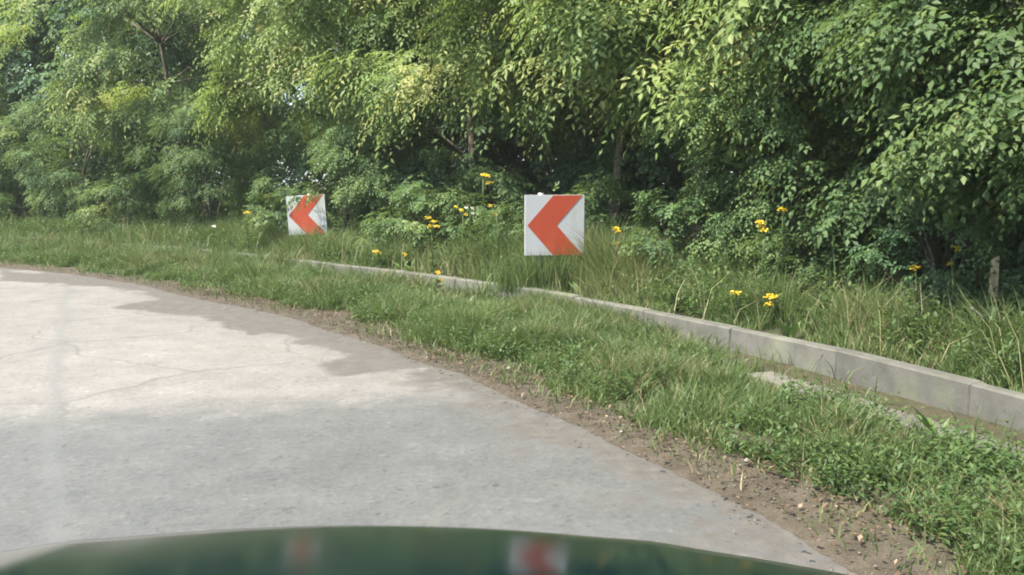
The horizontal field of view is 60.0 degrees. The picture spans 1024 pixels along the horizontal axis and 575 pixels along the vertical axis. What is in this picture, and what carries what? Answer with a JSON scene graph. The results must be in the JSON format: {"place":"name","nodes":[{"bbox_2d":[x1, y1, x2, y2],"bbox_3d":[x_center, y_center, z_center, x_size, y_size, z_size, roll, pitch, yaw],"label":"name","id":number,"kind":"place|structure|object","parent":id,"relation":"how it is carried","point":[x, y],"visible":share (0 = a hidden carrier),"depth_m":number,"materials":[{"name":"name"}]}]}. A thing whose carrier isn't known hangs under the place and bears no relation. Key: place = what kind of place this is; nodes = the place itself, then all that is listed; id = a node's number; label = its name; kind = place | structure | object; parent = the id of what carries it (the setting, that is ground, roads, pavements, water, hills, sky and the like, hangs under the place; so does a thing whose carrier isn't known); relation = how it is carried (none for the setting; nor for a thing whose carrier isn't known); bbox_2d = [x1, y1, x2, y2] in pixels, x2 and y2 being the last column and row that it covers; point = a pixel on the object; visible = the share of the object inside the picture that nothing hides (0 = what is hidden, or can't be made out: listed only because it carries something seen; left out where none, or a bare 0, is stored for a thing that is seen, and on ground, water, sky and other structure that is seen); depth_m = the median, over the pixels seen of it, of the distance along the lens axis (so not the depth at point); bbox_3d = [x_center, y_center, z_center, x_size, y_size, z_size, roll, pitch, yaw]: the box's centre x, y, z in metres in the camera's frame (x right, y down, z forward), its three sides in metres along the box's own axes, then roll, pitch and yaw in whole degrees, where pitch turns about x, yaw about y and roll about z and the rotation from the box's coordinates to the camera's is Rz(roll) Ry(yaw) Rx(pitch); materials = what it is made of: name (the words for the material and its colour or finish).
{"place":"outdoors","nodes":[
{"label":"outdoors","id":0,"kind":"place"},
{"bbox_2d":[9,2,739,183],"label":"sky","id":1,"kind":"structure","parent":0,"point":[58,2],"materials":[{"name":"white"}]},
{"bbox_2d":[0,268,857,574],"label":"road","id":2,"kind":"structure","parent":0,"point":[126,410],"depth_m":4.43,"materials":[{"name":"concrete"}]},
{"bbox_2d":[0,525,845,574],"bbox_3d":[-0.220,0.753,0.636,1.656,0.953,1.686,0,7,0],"label":"car","id":3,"kind":"object","parent":2,"relation":"on","point":[364,550],"visible":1,"depth_m":1.15,"materials":[{"name":"paint"}]},
{"bbox_2d":[0,262,978,574],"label":"dirt shoulder","id":4,"kind":"object","parent":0,"point":[854,562],"visible":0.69,"depth_m":3.96},
{"bbox_2d":[156,283,1015,574],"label":"leaf litter","id":5,"kind":"object","parent":4,"relation":"on","point":[622,427],"visible":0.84,"depth_m":4.32,"materials":[{"name":"brown plant"}]},
{"bbox_2d":[0,201,1023,392],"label":"bank","id":6,"kind":"structure","parent":0,"point":[771,331],"depth_m":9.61,"materials":[{"name":"green plant"}]},
{"bbox_2d":[0,175,22,220],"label":"bush","id":7,"kind":"object","parent":6,"relation":"on","point":[6,203],"visible":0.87,"depth_m":18.82,"materials":[{"name":"green plant"}]},
{"bbox_2d":[0,74,23,195],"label":"bush","id":8,"kind":"object","parent":6,"relation":"on","point":[4,174],"visible":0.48,"depth_m":20.53,"materials":[{"name":"green plant"}]},
{"bbox_2d":[0,121,79,220],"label":"undergrowth bush","id":9,"kind":"object","parent":6,"relation":"on","point":[19,196],"visible":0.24,"depth_m":21.60,"materials":[{"name":"green plant"}]},
{"bbox_2d":[0,1,79,168],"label":"broadleaf tree","id":10,"kind":"object","parent":6,"relation":"on","point":[26,90],"visible":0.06,"depth_m":23.99,"materials":[{"name":"green plant"}]},
{"bbox_2d":[0,95,122,219],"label":"bush","id":11,"kind":"object","parent":6,"relation":"on","point":[27,154],"visible":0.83,"depth_m":18.14,"materials":[{"name":"green plant"}]},
{"bbox_2d":[17,110,167,222],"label":"undergrowth bush","id":12,"kind":"object","parent":6,"relation":"on","point":[93,164],"visible":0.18,"depth_m":19.99,"materials":[{"name":"green plant"}]},
{"bbox_2d":[0,0,220,214],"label":"broadleaf tree","id":13,"kind":"object","parent":6,"relation":"on","point":[24,80],"visible":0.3,"depth_m":21.64,"materials":[{"name":"green plant"}]},
{"bbox_2d":[63,171,169,234],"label":"bush","id":14,"kind":"object","parent":6,"relation":"on","point":[104,191],"visible":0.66,"depth_m":16.54,"materials":[{"name":"green plant"}]},
{"bbox_2d":[0,0,335,229],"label":"locust tree","id":15,"kind":"object","parent":6,"relation":"on","point":[93,109],"visible":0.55,"depth_m":16.48,"materials":[{"name":"green plant"}]},
{"bbox_2d":[41,0,303,189],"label":"broadleaf tree","id":16,"kind":"object","parent":6,"relation":"on","point":[171,59],"visible":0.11,"depth_m":20.52,"materials":[{"name":"green plant"}]},
{"bbox_2d":[104,97,287,227],"bbox_3d":[-6.605,-2.405,19.046,3.743,3.315,4.242,-4,8,-32],"label":"undergrowth bush","id":17,"kind":"object","parent":6,"relation":"on","point":[149,164],"visible":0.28,"depth_m":18.60,"materials":[{"name":"green plant"}]},
{"bbox_2d":[116,96,278,227],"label":"bush","id":18,"kind":"object","parent":6,"relation":"on","point":[188,159],"visible":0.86,"depth_m":15.79,"materials":[{"name":"green plant"}]},
{"bbox_2d":[241,211,255,253],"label":"ragwort","id":19,"kind":"object","parent":6,"relation":"on","point":[244,226],"visible":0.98,"depth_m":13.09,"materials":[{"name":"green plant"}]},
{"bbox_2d":[242,174,347,240],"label":"bush","id":20,"kind":"object","parent":6,"relation":"on","point":[265,218],"visible":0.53,"depth_m":14.01,"materials":[{"name":"green plant"}]},
{"bbox_2d":[286,194,327,234],"bbox_3d":[-3.137,-0.827,13.654,0.631,1.227,0.128,0,7,4],"label":"chevron sign","id":21,"kind":"object","parent":6,"relation":"on","point":[307,215],"visible":0.72,"depth_m":13.56,"materials":[{"name":"metal"}]},
{"bbox_2d":[148,0,481,234],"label":"locust tree","id":22,"kind":"object","parent":6,"relation":"on","point":[235,59],"visible":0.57,"depth_m":13.73,"materials":[{"name":"green plant"}]},
{"bbox_2d":[243,71,418,230],"bbox_3d":[-3.265,-2.319,16.931,3.529,3.592,2.782,-6,9,-39],"label":"undergrowth bush","id":23,"kind":"object","parent":6,"relation":"on","point":[297,167],"visible":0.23,"depth_m":16.37,"materials":[{"name":"green plant"}]},
{"bbox_2d":[240,0,465,218],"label":"broadleaf tree","id":24,"kind":"object","parent":6,"relation":"on","point":[278,113],"visible":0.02,"depth_m":18.55,"materials":[{"name":"green plant"}]},
{"bbox_2d":[373,250,384,267],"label":"ragwort","id":25,"kind":"object","parent":6,"relation":"on","point":[376,252],"visible":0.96,"depth_m":11.23,"materials":[{"name":"green plant"}]},
{"bbox_2d":[303,66,465,236],"bbox_3d":[-1.865,-2.004,13.903,2.732,3.059,2.640,2,7,16],"label":"bush","id":26,"kind":"object","parent":6,"relation":"on","point":[362,189],"visible":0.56,"depth_m":13.13,"materials":[{"name":"green plant"}]},
{"bbox_2d":[393,251,408,269],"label":"ragwort","id":27,"kind":"object","parent":6,"relation":"on","point":[401,256],"visible":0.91,"depth_m":10.94,"materials":[{"name":"green plant"}]},
{"bbox_2d":[354,186,458,250],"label":"bush","id":28,"kind":"object","parent":6,"relation":"on","point":[369,231],"visible":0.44,"depth_m":11.98,"materials":[{"name":"green plant"}]},
{"bbox_2d":[246,0,605,236],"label":"locust tree","id":29,"kind":"object","parent":6,"relation":"on","point":[379,26],"visible":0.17,"depth_m":13.09,"materials":[{"name":"green plant"}]},
{"bbox_2d":[422,216,439,274],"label":"ragwort","id":30,"kind":"object","parent":6,"relation":"on","point":[431,239],"visible":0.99,"depth_m":10.41,"materials":[{"name":"green plant"}]},
{"bbox_2d":[369,171,494,255],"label":"bush","id":31,"kind":"object","parent":6,"relation":"on","point":[421,202],"visible":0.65,"depth_m":11.66,"materials":[{"name":"green plant"}]},
{"bbox_2d":[365,132,540,240],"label":"undergrowth bush","id":32,"kind":"object","parent":6,"relation":"on","point":[403,161],"visible":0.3,"depth_m":13.25,"materials":[{"name":"green plant"}]},
{"bbox_2d":[361,110,551,221],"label":"undergrowth bush","id":33,"kind":"object","parent":6,"relation":"on","point":[440,140],"visible":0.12,"depth_m":14.49,"materials":[{"name":"green plant"}]},
{"bbox_2d":[454,205,470,275],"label":"ragwort","id":34,"kind":"object","parent":6,"relation":"on","point":[461,230],"visible":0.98,"depth_m":10.00,"materials":[{"name":"green plant"}]},
{"bbox_2d":[359,0,580,188],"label":"broadleaf tree","id":35,"kind":"object","parent":6,"relation":"on","point":[551,163],"visible":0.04,"depth_m":15.27,"materials":[{"name":"green plant"}]},
{"bbox_2d":[464,207,478,264],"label":"white weed","id":36,"kind":"object","parent":6,"relation":"on","point":[471,235],"visible":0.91,"depth_m":10.28,"materials":[{"name":"green plant"}]},
{"bbox_2d":[259,0,689,238],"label":"locust tree","id":37,"kind":"object","parent":6,"relation":"on","point":[468,52],"visible":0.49,"depth_m":11.85,"materials":[{"name":"green plant"}]},
{"bbox_2d":[280,145,370,211],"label":"hanging branch","id":38,"kind":"object","parent":37,"relation":"hanging from","point":[300,198],"visible":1,"depth_m":13.25,"materials":[{"name":"green plant"}]},
{"bbox_2d":[475,173,491,262],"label":"ragwort","id":39,"kind":"object","parent":6,"relation":"on","point":[484,202],"visible":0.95,"depth_m":10.15,"materials":[{"name":"green plant"}]},
{"bbox_2d":[24,193,959,309],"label":"tall weeds","id":40,"kind":"object","parent":6,"relation":"on","point":[880,278],"visible":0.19,"depth_m":8.89,"materials":[{"name":"green plant"}]},
{"bbox_2d":[436,166,552,241],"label":"bush","id":41,"kind":"object","parent":6,"relation":"on","point":[516,192],"visible":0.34,"depth_m":11.46,"materials":[{"name":"green plant"}]},
{"bbox_2d":[488,204,506,263],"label":"ragwort","id":42,"kind":"object","parent":6,"relation":"on","point":[497,226],"visible":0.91,"depth_m":9.91,"materials":[{"name":"green plant"}]},
{"bbox_2d":[471,197,523,253],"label":"bush","id":43,"kind":"object","parent":6,"relation":"on","point":[503,209],"visible":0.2,"depth_m":10.74,"materials":[{"name":"green plant"}]},
{"bbox_2d":[0,0,1013,237],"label":"wood","id":44,"kind":"object","parent":6,"relation":"on","point":[139,73],"visible":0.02,"depth_m":25.29,"materials":[{"name":"green plant"}]},
{"bbox_2d":[16,215,1023,390],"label":"bank weeds","id":45,"kind":"object","parent":6,"relation":"on","point":[711,281],"visible":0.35,"depth_m":7.22,"materials":[{"name":"green plant"}]},
{"bbox_2d":[444,47,663,240],"bbox_3d":[0.756,-2.098,13.931,3.047,3.934,3.866,2,7,19],"label":"undergrowth bush","id":46,"kind":"object","parent":6,"relation":"on","point":[564,165],"visible":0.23,"depth_m":12.92,"materials":[{"name":"green plant"}]},
{"bbox_2d":[524,193,584,266],"bbox_3d":[0.425,-0.318,9.082,0.610,1.294,0.128,-1,7,-9],"label":"chevron sign","id":47,"kind":"object","parent":6,"relation":"on","point":[554,217],"visible":0.85,"depth_m":8.98,"materials":[{"name":"metal"}]},
{"bbox_2d":[358,0,816,225],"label":"locust tree","id":48,"kind":"object","parent":6,"relation":"on","point":[614,63],"visible":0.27,"depth_m":9.81,"materials":[{"name":"green plant"}]},
{"bbox_2d":[483,0,701,232],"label":"broadleaf tree","id":49,"kind":"object","parent":6,"relation":"on","point":[652,145],"depth_m":15.21,"materials":[{"name":"green plant"}]},
{"bbox_2d":[553,170,669,241],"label":"bush","id":50,"kind":"object","parent":6,"relation":"on","point":[603,187],"visible":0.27,"depth_m":10.07,"materials":[{"name":"green plant"}]},
{"bbox_2d":[609,226,620,253],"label":"ragwort","id":51,"kind":"object","parent":6,"relation":"on","point":[617,231],"visible":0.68,"depth_m":8.71,"materials":[{"name":"yellow plant"}]},
{"bbox_2d":[564,69,804,249],"bbox_3d":[2.624,-1.530,12.297,3.874,3.027,3.417,0,7,-4],"label":"undergrowth bush","id":52,"kind":"object","parent":6,"relation":"on","point":[644,166],"visible":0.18,"depth_m":11.48,"materials":[{"name":"green plant"}]},
{"bbox_2d":[618,187,757,290],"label":"bush","id":53,"kind":"object","parent":6,"relation":"on","point":[652,209],"visible":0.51,"depth_m":8.61,"materials":[{"name":"green plant"}]},
{"bbox_2d":[450,0,951,256],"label":"locust tree","id":54,"kind":"object","parent":6,"relation":"on","point":[613,105],"visible":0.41,"depth_m":8.66,"materials":[{"name":"green plant"}]},
{"bbox_2d":[723,290,747,324],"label":"ragwort","id":55,"kind":"object","parent":6,"relation":"on","point":[733,298],"visible":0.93,"depth_m":6.81,"materials":[{"name":"green plant"}]},
{"bbox_2d":[611,0,888,181],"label":"broadleaf tree","id":56,"kind":"object","parent":6,"relation":"on","point":[674,5],"visible":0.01,"depth_m":12.11,"materials":[{"name":"green plant"}]},
{"bbox_2d":[750,220,772,292],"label":"ragwort","id":57,"kind":"object","parent":6,"relation":"on","point":[763,231],"visible":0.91,"depth_m":7.32,"materials":[{"name":"green plant"}]},
{"bbox_2d":[659,44,886,264],"bbox_3d":[3.192,-1.490,10.990,2.517,3.250,3.193,-1,7,-12],"label":"undergrowth bush","id":58,"kind":"object","parent":6,"relation":"on","point":[677,179],"visible":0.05,"depth_m":10.95,"materials":[{"name":"green plant"}]},
{"bbox_2d":[631,2,915,291],"bbox_3d":[2.638,-1.281,8.529,2.586,2.901,2.798,5,9,38],"label":"bush","id":59,"kind":"object","parent":6,"relation":"on","point":[703,185],"visible":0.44,"depth_m":7.99,"materials":[{"name":"green plant"}]},
{"bbox_2d":[762,293,785,326],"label":"ragwort","id":60,"kind":"object","parent":6,"relation":"on","point":[773,303],"visible":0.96,"depth_m":6.74,"materials":[{"name":"green plant"}]},
{"bbox_2d":[771,207,795,284],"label":"ragwort","id":61,"kind":"object","parent":6,"relation":"on","point":[782,247],"visible":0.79,"depth_m":7.42,"materials":[{"name":"green plant"}]},
{"bbox_2d":[708,200,872,303],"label":"bush","id":62,"kind":"object","parent":6,"relation":"on","point":[769,248],"visible":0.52,"depth_m":7.57,"materials":[{"name":"green plant"}]},
{"bbox_2d":[612,0,1009,284],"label":"locust tree","id":63,"kind":"object","parent":6,"relation":"on","point":[739,5],"visible":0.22,"depth_m":7.68,"materials":[{"name":"green plant"}]},
{"bbox_2d":[714,0,1023,307],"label":"tree","id":64,"kind":"object","parent":6,"relation":"on","point":[858,207],"visible":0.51,"depth_m":6.94,"materials":[{"name":"green plant"}]},
{"bbox_2d":[730,10,1020,284],"bbox_3d":[4.263,-1.561,9.489,3.866,3.934,3.047,2,7,16],"label":"undergrowth bush","id":65,"kind":"object","parent":6,"relation":"on","point":[818,203],"visible":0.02,"depth_m":8.82,"materials":[{"name":"green plant"}]},
{"bbox_2d":[808,0,1014,92],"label":"locust tree","id":66,"kind":"object","parent":6,"relation":"on","point":[986,3],"visible":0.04,"depth_m":7.17,"materials":[{"name":"green plant"}]},
{"bbox_2d":[804,0,1023,242],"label":"bush","id":67,"kind":"object","parent":6,"relation":"on","point":[919,40],"visible":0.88,"depth_m":5.41,"materials":[{"name":"green plant"}]},
{"bbox_2d":[903,265,927,314],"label":"ragwort","id":68,"kind":"object","parent":6,"relation":"on","point":[916,284],"visible":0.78,"depth_m":6.03,"materials":[{"name":"green plant"}]},
{"bbox_2d":[838,179,1023,329],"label":"undergrowth bush","id":69,"kind":"object","parent":6,"relation":"on","point":[966,251],"visible":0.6,"depth_m":6.49,"materials":[{"name":"green plant"}]},
{"bbox_2d":[849,0,1023,251],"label":"bush","id":70,"kind":"object","parent":6,"relation":"on","point":[977,70],"visible":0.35,"depth_m":5.74,"materials":[{"name":"green plant"}]},
{"bbox_2d":[855,20,1023,293],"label":"undergrowth bush","id":71,"kind":"object","parent":6,"relation":"on","point":[958,258],"visible":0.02,"depth_m":8.12,"materials":[{"name":"green plant"}]},
{"bbox_2d":[938,246,968,325],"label":"ragwort","id":72,"kind":"object","parent":6,"relation":"on","point":[952,276],"visible":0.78,"depth_m":6.12,"materials":[{"name":"green plant"}]},
{"bbox_2d":[924,83,1023,316],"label":"undergrowth bush","id":73,"kind":"object","parent":6,"relation":"on","point":[1012,281],"visible":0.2,"depth_m":6.23,"materials":[{"name":"green plant"}]},
{"bbox_2d":[962,100,1023,265],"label":"undergrowth bush","id":74,"kind":"object","parent":6,"relation":"on","point":[1022,253],"visible":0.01,"depth_m":7.26,"materials":[{"name":"green plant"}]},
{"bbox_2d":[976,255,1010,324],"bbox_3d":[3.307,0.222,6.099,0.229,0.889,0.159,0,7,0],"label":"wooden stake","id":75,"kind":"object","parent":6,"relation":"on","point":[994,276],"visible":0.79,"depth_m":6.07,"materials":[{"name":"grey wood"}]},
{"bbox_2d":[0,222,1023,574],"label":"verge","id":76,"kind":"structure","parent":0,"point":[927,409],"depth_m":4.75,"materials":[{"name":"green plant"}]},
{"bbox_2d":[209,225,217,251],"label":"white weed","id":77,"kind":"object","parent":76,"relation":"on","point":[214,237],"visible":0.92,"depth_m":13.39,"materials":[{"name":"green plant"}]},
{"bbox_2d":[428,270,443,292],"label":"verge flower","id":78,"kind":"object","parent":76,"relation":"on","point":[438,280],"visible":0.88,"depth_m":9.34,"materials":[{"name":"green plant"}]},
{"bbox_2d":[0,237,1023,574],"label":"verge weeds","id":79,"kind":"object","parent":76,"relation":"on","point":[968,465],"visible":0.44,"depth_m":3.96,"materials":[{"name":"green plant"}]},
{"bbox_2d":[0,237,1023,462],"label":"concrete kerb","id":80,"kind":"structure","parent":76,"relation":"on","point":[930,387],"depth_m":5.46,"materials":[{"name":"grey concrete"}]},
{"bbox_2d":[106,237,1023,463],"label":"dock leaves","id":81,"kind":"object","parent":76,"relation":"on","point":[793,329],"visible":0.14,"depth_m":5.28,"materials":[{"name":"green plant"}]},
{"bbox_2d":[59,269,969,574],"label":"gravel","id":82,"kind":"structure","parent":0,"point":[579,415],"depth_m":4.65,"materials":[{"name":"grey gravel"}]}
]}

